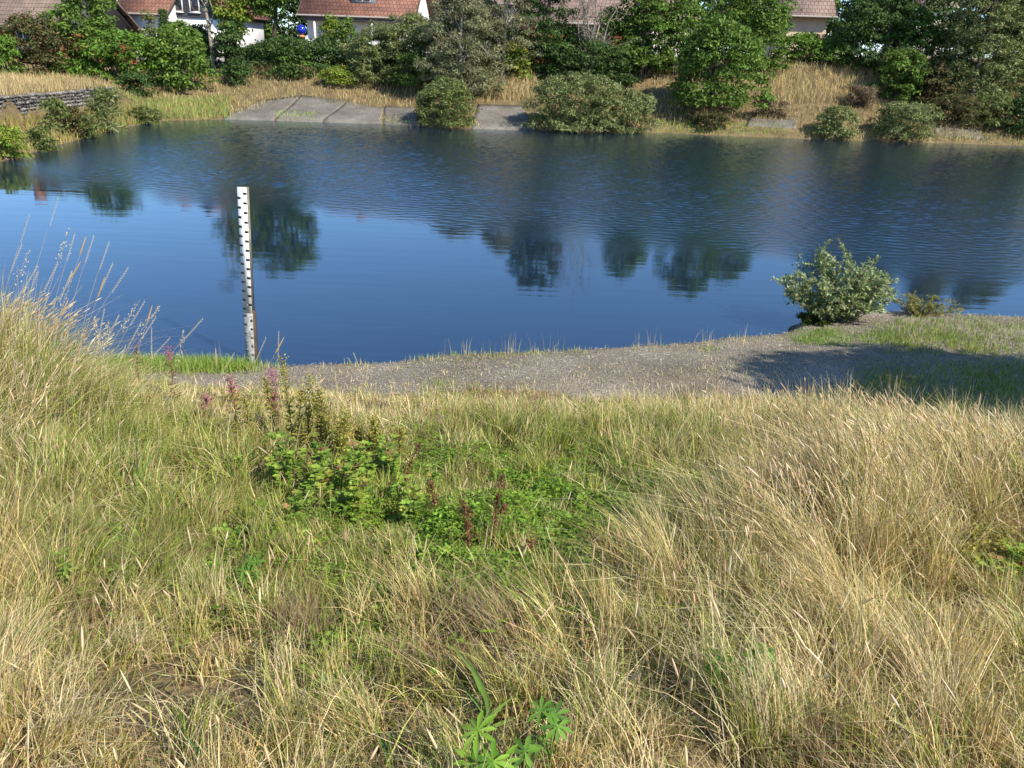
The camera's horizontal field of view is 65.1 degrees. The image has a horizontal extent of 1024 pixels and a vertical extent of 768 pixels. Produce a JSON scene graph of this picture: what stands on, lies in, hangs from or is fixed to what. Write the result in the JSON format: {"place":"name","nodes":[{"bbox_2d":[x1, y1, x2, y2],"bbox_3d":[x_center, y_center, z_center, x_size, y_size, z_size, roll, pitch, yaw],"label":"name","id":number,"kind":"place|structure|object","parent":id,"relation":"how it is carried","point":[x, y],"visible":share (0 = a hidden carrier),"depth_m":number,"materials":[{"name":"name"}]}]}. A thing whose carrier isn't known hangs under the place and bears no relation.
{"place":"outdoors","nodes":[
{"label":"outdoors","id":0,"kind":"place"},
{"bbox_2d":[0,120,1023,366],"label":"pond water","id":1,"kind":"structure","parent":0,"point":[380,242],"depth_m":16.38,"materials":[{"name":"blue liquid"}]},
{"bbox_2d":[0,59,1023,767],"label":"ground","id":2,"kind":"structure","parent":0,"point":[186,689],"depth_m":2.50,"materials":[{"name":"beige plant"}]},
{"bbox_2d":[0,34,25,75],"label":"shrub","id":3,"kind":"object","parent":2,"relation":"on","point":[8,52],"visible":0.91,"depth_m":40.06,"materials":[{"name":"green plant"}]},
{"bbox_2d":[0,123,34,159],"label":"weed clump","id":4,"kind":"object","parent":2,"relation":"on","point":[5,132],"visible":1,"depth_m":23.48,"materials":[{"name":"green plant"}]},
{"bbox_2d":[0,8,78,76],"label":"bronze shrub","id":5,"kind":"object","parent":2,"relation":"on","point":[30,28],"visible":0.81,"depth_m":41.30,"materials":[{"name":"green plant"}]},
{"bbox_2d":[21,124,59,151],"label":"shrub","id":6,"kind":"object","parent":2,"relation":"on","point":[41,137],"visible":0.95,"depth_m":25.77,"materials":[{"name":"green plant"}]},
{"bbox_2d":[35,96,70,135],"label":"shrub","id":7,"kind":"object","parent":2,"relation":"on","point":[52,105],"visible":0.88,"depth_m":28.56,"materials":[{"name":"green plant"}]},
{"bbox_2d":[0,87,115,118],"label":"stone wall","id":8,"kind":"structure","parent":2,"relation":"on","point":[26,102],"depth_m":30.98,"materials":[{"name":"grey stone"}]},
{"bbox_2d":[0,63,137,100],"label":"wall top grass","id":9,"kind":"structure","parent":8,"relation":"on","point":[13,83],"depth_m":35.30,"materials":[{"name":"beige plant"}]},
{"bbox_2d":[0,101,139,159],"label":"bank herbs","id":10,"kind":"object","parent":2,"relation":"on","point":[32,121],"visible":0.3,"depth_m":28.54,"materials":[{"name":"green plant"}]},
{"bbox_2d":[0,0,142,63],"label":"house","id":11,"kind":"structure","parent":2,"relation":"on","point":[123,23],"depth_m":55.66,"materials":[{"name":"red brick"}]},
{"bbox_2d":[38,0,121,77],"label":"shrub","id":12,"kind":"object","parent":2,"relation":"on","point":[70,11],"visible":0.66,"depth_m":42.48,"materials":[{"name":"green plant"}]},
{"bbox_2d":[80,81,130,132],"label":"willow shoots","id":13,"kind":"object","parent":2,"relation":"on","point":[99,103],"visible":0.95,"depth_m":31.87,"materials":[{"name":"green plant"}]},
{"bbox_2d":[77,29,180,83],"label":"shrub","id":14,"kind":"object","parent":2,"relation":"on","point":[132,40],"visible":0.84,"depth_m":42.41,"materials":[{"name":"green plant"}]},
{"bbox_2d":[110,69,159,96],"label":"shrub","id":15,"kind":"object","parent":2,"relation":"on","point":[131,77],"visible":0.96,"depth_m":41.43,"materials":[{"name":"green plant"}]},
{"bbox_2d":[117,0,198,58],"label":"house","id":16,"kind":"structure","parent":2,"relation":"on","point":[133,8],"depth_m":60.66,"materials":[{"name":"ceramic"}]},
{"bbox_2d":[113,84,232,126],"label":"bank grass","id":17,"kind":"structure","parent":2,"relation":"on","point":[191,107],"depth_m":40.06,"materials":[{"name":"plant"}]},
{"bbox_2d":[134,26,223,89],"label":"shrub","id":18,"kind":"object","parent":2,"relation":"on","point":[180,40],"visible":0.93,"depth_m":42.83,"materials":[{"name":"green plant"}]},
{"bbox_2d":[154,19,215,76],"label":"thicket bush","id":19,"kind":"object","parent":2,"relation":"on","point":[180,27],"visible":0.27,"depth_m":46.81,"materials":[{"name":"green plant"}]},
{"bbox_2d":[175,0,270,60],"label":"house","id":20,"kind":"structure","parent":2,"relation":"on","point":[188,11],"depth_m":62.07,"materials":[{"name":"paint"}]},
{"bbox_2d":[0,489,448,694],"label":"ground cover","id":21,"kind":"object","parent":2,"relation":"on","point":[322,639],"visible":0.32,"depth_m":2.65,"materials":[{"name":"green plant"}]},
{"bbox_2d":[211,17,248,76],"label":"thicket bush","id":22,"kind":"object","parent":2,"relation":"on","point":[222,39],"visible":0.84,"depth_m":46.29,"materials":[{"name":"green plant"}]},
{"bbox_2d":[207,0,258,54],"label":"tree","id":23,"kind":"object","parent":2,"relation":"on","point":[242,16],"visible":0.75,"depth_m":46.56,"materials":[{"name":"green plant"}]},
{"bbox_2d":[222,54,257,86],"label":"shrub","id":24,"kind":"object","parent":2,"relation":"on","point":[236,68],"visible":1,"depth_m":45.14,"materials":[{"name":"green plant"}]},
{"bbox_2d":[222,95,299,120],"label":"concrete slab","id":25,"kind":"structure","parent":2,"relation":"on","point":[266,111],"depth_m":41.54,"materials":[{"name":"grey concrete"}]},
{"bbox_2d":[245,0,293,37],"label":"round crowned tree","id":26,"kind":"object","parent":2,"relation":"on","point":[262,9],"visible":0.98,"depth_m":46.99,"materials":[{"name":"green plant"}]},
{"bbox_2d":[248,345,300,443],"bbox_3d":[-1.412,0.104,4.884,0.286,0.708,0.194,9,23,16],"label":"goldenrod","id":27,"kind":"object","parent":2,"relation":"on","point":[287,404],"visible":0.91,"depth_m":4.85,"materials":[{"name":"green plant"}]},
{"bbox_2d":[223,431,326,496],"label":"bramble","id":28,"kind":"object","parent":2,"relation":"on","point":[276,466],"visible":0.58,"depth_m":4.05,"materials":[{"name":"green plant"}]},
{"bbox_2d":[264,0,307,40],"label":"background tree","id":29,"kind":"object","parent":2,"relation":"on","point":[289,30],"visible":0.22,"depth_m":75.93,"materials":[{"name":"green plant"}]},
{"bbox_2d":[244,35,328,77],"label":"hedge","id":30,"kind":"object","parent":2,"relation":"on","point":[290,41],"visible":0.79,"depth_m":46.20,"materials":[{"name":"green plant"}]},
{"bbox_2d":[285,373,328,452],"bbox_3d":[-1.195,0.207,4.724,0.253,0.583,0.222,2,22,0],"label":"goldenrod","id":31,"kind":"object","parent":2,"relation":"on","point":[305,434],"visible":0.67,"depth_m":4.72,"materials":[{"name":"green plant"}]},
{"bbox_2d":[247,460,372,539],"bbox_3d":[-0.872,0.544,3.627,0.447,0.309,0.532,14,25,27],"label":"bramble","id":32,"kind":"object","parent":2,"relation":"on","point":[297,506],"visible":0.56,"depth_m":3.62,"materials":[{"name":"green plant"}]},
{"bbox_2d":[275,95,345,121],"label":"concrete slab","id":33,"kind":"structure","parent":2,"relation":"on","point":[322,108],"depth_m":42.43,"materials":[{"name":"grey concrete"}]},
{"bbox_2d":[302,34,346,75],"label":"shrub","id":34,"kind":"object","parent":2,"relation":"on","point":[321,46],"visible":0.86,"depth_m":46.89,"materials":[{"name":"green plant"}]},
{"bbox_2d":[304,380,353,458],"bbox_3d":[-1.056,0.236,4.672,0.299,0.556,0.190,2,22,0],"label":"goldenrod","id":35,"kind":"object","parent":2,"relation":"on","point":[321,420],"visible":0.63,"depth_m":4.65,"materials":[{"name":"green plant"}]},
{"bbox_2d":[316,64,357,85],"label":"shrub","id":36,"kind":"object","parent":2,"relation":"on","point":[341,72],"visible":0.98,"depth_m":45.54,"materials":[{"name":"green plant"}]},
{"bbox_2d":[283,433,397,507],"bbox_3d":[-0.861,0.410,4.069,0.358,0.381,0.570,19,27,35],"label":"bramble","id":37,"kind":"object","parent":2,"relation":"on","point":[326,451],"visible":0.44,"depth_m":3.97,"materials":[{"name":"green plant"}]},
{"bbox_2d":[327,405,367,465],"bbox_3d":[-0.943,0.314,4.568,0.251,0.444,0.381,2,22,0],"label":"goldenrod","id":38,"kind":"object","parent":2,"relation":"on","point":[341,433],"visible":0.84,"depth_m":4.52,"materials":[{"name":"green plant"}]},
{"bbox_2d":[323,101,382,123],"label":"concrete slab","id":39,"kind":"structure","parent":2,"relation":"on","point":[348,112],"depth_m":41.62,"materials":[{"name":"grey concrete"}]},
{"bbox_2d":[290,461,424,526],"bbox_3d":[-0.684,0.505,3.709,0.625,0.280,0.358,6,22,10],"label":"bramble","id":40,"kind":"object","parent":2,"relation":"on","point":[355,480],"visible":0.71,"depth_m":3.62,"materials":[{"name":"green plant"}]},
{"bbox_2d":[296,0,435,61],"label":"house","id":41,"kind":"structure","parent":2,"relation":"on","point":[362,13],"depth_m":62.19,"materials":[{"name":"ceramic"}]},
{"bbox_2d":[343,441,400,501],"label":"bramble","id":42,"kind":"object","parent":2,"relation":"on","point":[358,456],"visible":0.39,"depth_m":4.02,"materials":[{"name":"green plant"}]},
{"bbox_2d":[346,19,405,85],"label":"willow shrub","id":43,"kind":"object","parent":2,"relation":"on","point":[381,34],"visible":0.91,"depth_m":45.28,"materials":[{"name":"green plant"}]},
{"bbox_2d":[359,409,414,458],"bbox_3d":[-0.738,0.315,4.589,0.286,0.409,0.284,17,27,33],"label":"goldenrod","id":44,"kind":"object","parent":2,"relation":"on","point":[400,431],"visible":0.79,"depth_m":4.57,"materials":[{"name":"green plant"}]},
{"bbox_2d":[384,106,419,126],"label":"concrete slab","id":45,"kind":"structure","parent":2,"relation":"on","point":[391,111],"depth_m":41.57,"materials":[{"name":"grey concrete"}]},
{"bbox_2d":[388,47,432,94],"bbox_3d":[-5.578,-17.369,44.804,2.348,2.747,1.898,13,24,24],"label":"tree","id":46,"kind":"object","parent":2,"relation":"on","point":[408,58],"visible":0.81,"depth_m":44.46,"materials":[{"name":"green plant"}]},
{"bbox_2d":[381,11,441,81],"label":"willow shrub","id":47,"kind":"object","parent":2,"relation":"on","point":[414,20],"visible":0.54,"depth_m":45.14,"materials":[{"name":"green plant"}]},
{"bbox_2d":[411,74,482,128],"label":"waterside shrub","id":48,"kind":"object","parent":2,"relation":"on","point":[460,96],"visible":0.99,"depth_m":39.31,"materials":[{"name":"green plant"}]},
{"bbox_2d":[413,0,506,83],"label":"willow tree","id":49,"kind":"object","parent":2,"relation":"on","point":[473,13],"visible":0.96,"depth_m":42.87,"materials":[{"name":"green plant"}]},
{"bbox_2d":[428,62,509,96],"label":"willow shrub","id":50,"kind":"object","parent":2,"relation":"on","point":[467,80],"visible":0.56,"depth_m":43.28,"materials":[{"name":"green plant"}]},
{"bbox_2d":[453,710,519,767],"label":"lupin","id":51,"kind":"object","parent":2,"relation":"on","point":[489,760],"visible":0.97,"depth_m":1.69,"materials":[{"name":"green plant"}]},
{"bbox_2d":[452,645,523,731],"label":"broad grass","id":52,"kind":"structure","parent":2,"relation":"on","point":[482,691],"depth_m":2.03,"materials":[{"name":"green plant"}]},
{"bbox_2d":[112,360,893,656],"bbox_3d":[0.043,0.028,7.886,4.827,2.847,10.878,2,22,0],"label":"ground cover","id":53,"kind":"object","parent":2,"relation":"on","point":[452,514],"visible":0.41,"depth_m":3.40,"materials":[{"name":"green plant"}]},
{"bbox_2d":[472,104,534,129],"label":"concrete slab","id":54,"kind":"structure","parent":2,"relation":"on","point":[505,117],"depth_m":41.62,"materials":[{"name":"grey concrete"}]},
{"bbox_2d":[468,0,545,79],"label":"willow tree","id":55,"kind":"object","parent":2,"relation":"on","point":[496,8],"visible":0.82,"depth_m":44.71,"materials":[{"name":"green plant"}]},
{"bbox_2d":[0,265,1023,597],"bbox_3d":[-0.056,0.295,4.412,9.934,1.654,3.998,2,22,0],"label":"meadow grass","id":56,"kind":"structure","parent":2,"relation":"on","point":[186,455],"depth_m":4.36,"materials":[{"name":"plant"}]},
{"bbox_2d":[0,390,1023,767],"bbox_3d":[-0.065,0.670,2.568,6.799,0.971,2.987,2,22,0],"label":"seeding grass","id":57,"kind":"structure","parent":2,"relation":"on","point":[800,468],"depth_m":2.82,"materials":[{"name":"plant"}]},
{"bbox_2d":[0,326,1023,767],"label":"grass thatch","id":58,"kind":"object","parent":2,"relation":"on","point":[452,624],"depth_m":2.41,"materials":[{"name":"plant"}]},
{"bbox_2d":[0,287,1023,500],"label":"seeding grass","id":59,"kind":"structure","parent":2,"relation":"on","point":[1001,429],"depth_m":4.92,"materials":[{"name":"plant"}]},
{"bbox_2d":[497,41,538,79],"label":"shrub","id":60,"kind":"object","parent":2,"relation":"on","point":[521,55],"visible":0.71,"depth_m":45.67,"materials":[{"name":"green plant"}]},
{"bbox_2d":[350,381,735,502],"bbox_3d":[0.874,0.320,5.765,4.004,1.027,2.630,-16,28,-38],"label":"ground cover","id":61,"kind":"object","parent":2,"relation":"on","point":[507,449],"visible":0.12,"depth_m":4.86,"materials":[{"name":"green plant"}]},
{"bbox_2d":[522,34,565,74],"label":"thicket bush","id":62,"kind":"object","parent":2,"relation":"on","point":[539,66],"visible":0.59,"depth_m":46.05,"materials":[{"name":"green plant"}]},
{"bbox_2d":[523,696,572,767],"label":"lupin","id":63,"kind":"object","parent":2,"relation":"on","point":[552,717],"visible":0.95,"depth_m":1.77,"materials":[{"name":"green plant"}]},
{"bbox_2d":[518,0,580,73],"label":"tree","id":64,"kind":"object","parent":2,"relation":"on","point":[546,11],"visible":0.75,"depth_m":45.60,"materials":[{"name":"green plant"}]},
{"bbox_2d":[120,54,1023,144],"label":"bank grass","id":65,"kind":"structure","parent":2,"relation":"on","point":[411,96],"depth_m":44.24,"materials":[{"name":"beige plant"}]},
{"bbox_2d":[513,0,634,62],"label":"house","id":66,"kind":"structure","parent":2,"relation":"on","point":[572,3],"depth_m":64.28,"materials":[{"name":"brick"}]},
{"bbox_2d":[518,70,631,133],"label":"waterside willow bush","id":67,"kind":"object","parent":2,"relation":"on","point":[578,84],"visible":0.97,"depth_m":39.39,"materials":[{"name":"green plant"}]},
{"bbox_2d":[536,37,641,86],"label":"shrub","id":68,"kind":"object","parent":2,"relation":"on","point":[599,51],"visible":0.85,"depth_m":45.26,"materials":[{"name":"green plant"}]},
{"bbox_2d":[563,0,638,86],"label":"bare tree","id":69,"kind":"object","parent":2,"relation":"on","point":[584,30],"visible":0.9,"depth_m":45.15,"materials":[{"name":"grey plant"}]},
{"bbox_2d":[590,3,639,73],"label":"thicket bush","id":70,"kind":"object","parent":2,"relation":"on","point":[618,25],"visible":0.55,"depth_m":46.52,"materials":[{"name":"green plant"}]},
{"bbox_2d":[580,84,662,134],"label":"waterside willow bush","id":71,"kind":"object","parent":2,"relation":"on","point":[643,105],"visible":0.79,"depth_m":40.22,"materials":[{"name":"green plant"}]},
{"bbox_2d":[613,0,679,77],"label":"tree","id":72,"kind":"object","parent":2,"relation":"on","point":[642,48],"visible":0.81,"depth_m":46.06,"materials":[{"name":"green plant"}]},
{"bbox_2d":[619,0,675,73],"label":"thicket bush","id":73,"kind":"object","parent":2,"relation":"on","point":[655,33],"visible":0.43,"depth_m":46.80,"materials":[{"name":"green plant"}]},
{"bbox_2d":[485,59,878,103],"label":"bank grass","id":74,"kind":"structure","parent":2,"relation":"on","point":[513,87],"depth_m":46.32,"materials":[{"name":"beige plant"}]},
{"bbox_2d":[660,0,705,73],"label":"thicket bush","id":75,"kind":"object","parent":2,"relation":"on","point":[684,23],"visible":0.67,"depth_m":46.24,"materials":[{"name":"green plant"}]},
{"bbox_2d":[691,111,731,129],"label":"shrub","id":76,"kind":"object","parent":2,"relation":"on","point":[703,116],"visible":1,"depth_m":41.69,"materials":[{"name":"green plant"}]},
{"bbox_2d":[677,0,755,57],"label":"tree","id":77,"kind":"object","parent":2,"relation":"on","point":[736,16],"visible":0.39,"depth_m":47.05,"materials":[{"name":"green plant"}]},
{"bbox_2d":[666,12,776,111],"bbox_3d":[11.284,-16.781,42.651,5.766,5.269,4.806,2,22,0],"label":"leafy tree","id":78,"kind":"object","parent":2,"relation":"on","point":[706,40],"visible":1,"depth_m":41.80,"materials":[{"name":"green plant"}]},
{"bbox_2d":[744,0,797,73],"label":"thicket bush","id":79,"kind":"object","parent":2,"relation":"on","point":[779,17],"visible":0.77,"depth_m":46.23,"materials":[{"name":"green plant"}]},
{"bbox_2d":[759,0,837,57],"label":"house","id":80,"kind":"structure","parent":2,"relation":"on","point":[812,15],"depth_m":57.37,"materials":[{"name":"tile"}]},
{"bbox_2d":[769,29,828,63],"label":"shrub","id":81,"kind":"object","parent":2,"relation":"on","point":[805,40],"visible":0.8,"depth_m":48.28,"materials":[{"name":"green plant"}]},
{"bbox_2d":[810,104,863,138],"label":"waterside shrub","id":82,"kind":"object","parent":2,"relation":"on","point":[831,119],"visible":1,"depth_m":41.16,"materials":[{"name":"green plant"}]},
{"bbox_2d":[839,84,879,106],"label":"shrub","id":83,"kind":"object","parent":2,"relation":"on","point":[867,91],"visible":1,"depth_m":44.92,"materials":[{"name":"brown plant"}]},
{"bbox_2d":[833,0,892,73],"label":"thicket bush","id":84,"kind":"object","parent":2,"relation":"on","point":[871,58],"visible":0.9,"depth_m":46.72,"materials":[{"name":"green plant"}]},
{"bbox_2d":[829,0,964,46],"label":"dark tree","id":85,"kind":"object","parent":2,"relation":"on","point":[943,4],"visible":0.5,"depth_m":47.10,"materials":[{"name":"green plant"}]},
{"bbox_2d":[865,44,932,100],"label":"shrub","id":86,"kind":"object","parent":2,"relation":"on","point":[904,58],"visible":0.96,"depth_m":45.15,"materials":[{"name":"green plant"}]},
{"bbox_2d":[866,99,945,140],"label":"waterside shrub","id":87,"kind":"object","parent":2,"relation":"on","point":[913,112],"visible":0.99,"depth_m":41.17,"materials":[{"name":"green plant"}]},
{"bbox_2d":[877,1,944,72],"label":"thicket bush","id":88,"kind":"object","parent":2,"relation":"on","point":[926,23],"visible":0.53,"depth_m":46.60,"materials":[{"name":"green plant"}]},
{"bbox_2d":[900,59,966,102],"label":"shrub","id":89,"kind":"object","parent":2,"relation":"on","point":[940,78],"visible":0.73,"depth_m":44.79,"materials":[{"name":"green plant"}]},
{"bbox_2d":[929,92,986,125],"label":"shrub","id":90,"kind":"object","parent":2,"relation":"on","point":[952,102],"visible":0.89,"depth_m":43.09,"materials":[{"name":"green plant"}]},
{"bbox_2d":[925,16,991,68],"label":"thicket bush","id":91,"kind":"object","parent":2,"relation":"on","point":[948,23],"visible":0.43,"depth_m":46.89,"materials":[{"name":"green plant"}]},
{"bbox_2d":[906,511,1018,584],"bbox_3d":[1.701,0.621,2.994,0.512,0.285,0.265,-3,22,-12],"label":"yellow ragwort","id":92,"kind":"object","parent":2,"relation":"on","point":[991,545],"visible":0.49,"depth_m":2.96,"materials":[{"name":"green plant"}]},
{"bbox_2d":[935,0,1023,98],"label":"willow tree","id":93,"kind":"object","parent":2,"relation":"on","point":[992,12],"visible":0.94,"depth_m":44.22,"materials":[{"name":"green plant"}]},
{"bbox_2d":[964,92,1021,127],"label":"shrub","id":94,"kind":"object","parent":2,"relation":"on","point":[1004,105],"visible":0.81,"depth_m":43.11,"materials":[{"name":"green plant"}]},
{"bbox_2d":[970,537,1023,591],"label":"bramble","id":95,"kind":"object","parent":2,"relation":"on","point":[1014,549],"visible":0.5,"depth_m":2.92,"materials":[{"name":"green plant"}]},
{"bbox_2d":[977,0,1023,94],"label":"willow tree","id":96,"kind":"object","parent":2,"relation":"on","point":[1020,79],"visible":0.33,"depth_m":45.95,"materials":[{"name":"green plant"}]},
{"bbox_2d":[103,310,1023,431],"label":"gravel path","id":97,"kind":"structure","parent":0,"point":[811,361],"depth_m":8.60,"materials":[{"name":"grey gravel"}]},
{"bbox_2d":[70,350,276,375],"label":"shore grass","id":98,"kind":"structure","parent":97,"relation":"on","point":[235,365],"depth_m":8.37,"materials":[{"name":"green plant"}]},
{"bbox_2d":[237,186,258,363],"bbox_3d":[-2.873,-0.922,8.771,0.120,2.434,0.071,7,22,7],"label":"staff gauge","id":99,"kind":"object","parent":97,"relation":"on","point":[250,326],"visible":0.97,"depth_m":8.63,"materials":[{"name":"metal"}]},
{"bbox_2d":[249,332,757,369],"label":"shore grass","id":100,"kind":"structure","parent":97,"relation":"on","point":[530,353],"depth_m":9.14,"materials":[{"name":"green plant"}]},
{"bbox_2d":[296,336,805,396],"bbox_3d":[0.779,-0.114,8.541,6.032,0.303,2.141,-4,23,-16],"label":"path tuft","id":101,"kind":"object","parent":97,"relation":"on","point":[602,368],"visible":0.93,"depth_m":8.46,"materials":[{"name":"green plant"}]},
{"bbox_2d":[771,238,899,322],"bbox_3d":[4.364,-1.379,10.747,1.724,1.118,1.396,2,22,0],"label":"willow shrub","id":102,"kind":"object","parent":97,"relation":"on","point":[835,300],"visible":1,"depth_m":10.57,"materials":[{"name":"green plant"}]},
{"bbox_2d":[779,323,907,347],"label":"path tuft","id":103,"kind":"object","parent":97,"relation":"on","point":[815,338],"visible":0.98,"depth_m":9.98,"materials":[{"name":"green plant"}]},
{"bbox_2d":[808,312,1023,427],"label":"path tuft","id":104,"kind":"object","parent":97,"relation":"on","point":[1007,387],"visible":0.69,"depth_m":8.65,"materials":[{"name":"green plant"}]},
{"bbox_2d":[889,290,964,316],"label":"shrub","id":105,"kind":"object","parent":97,"relation":"on","point":[912,309],"visible":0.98,"depth_m":11.22,"materials":[{"name":"green plant"}]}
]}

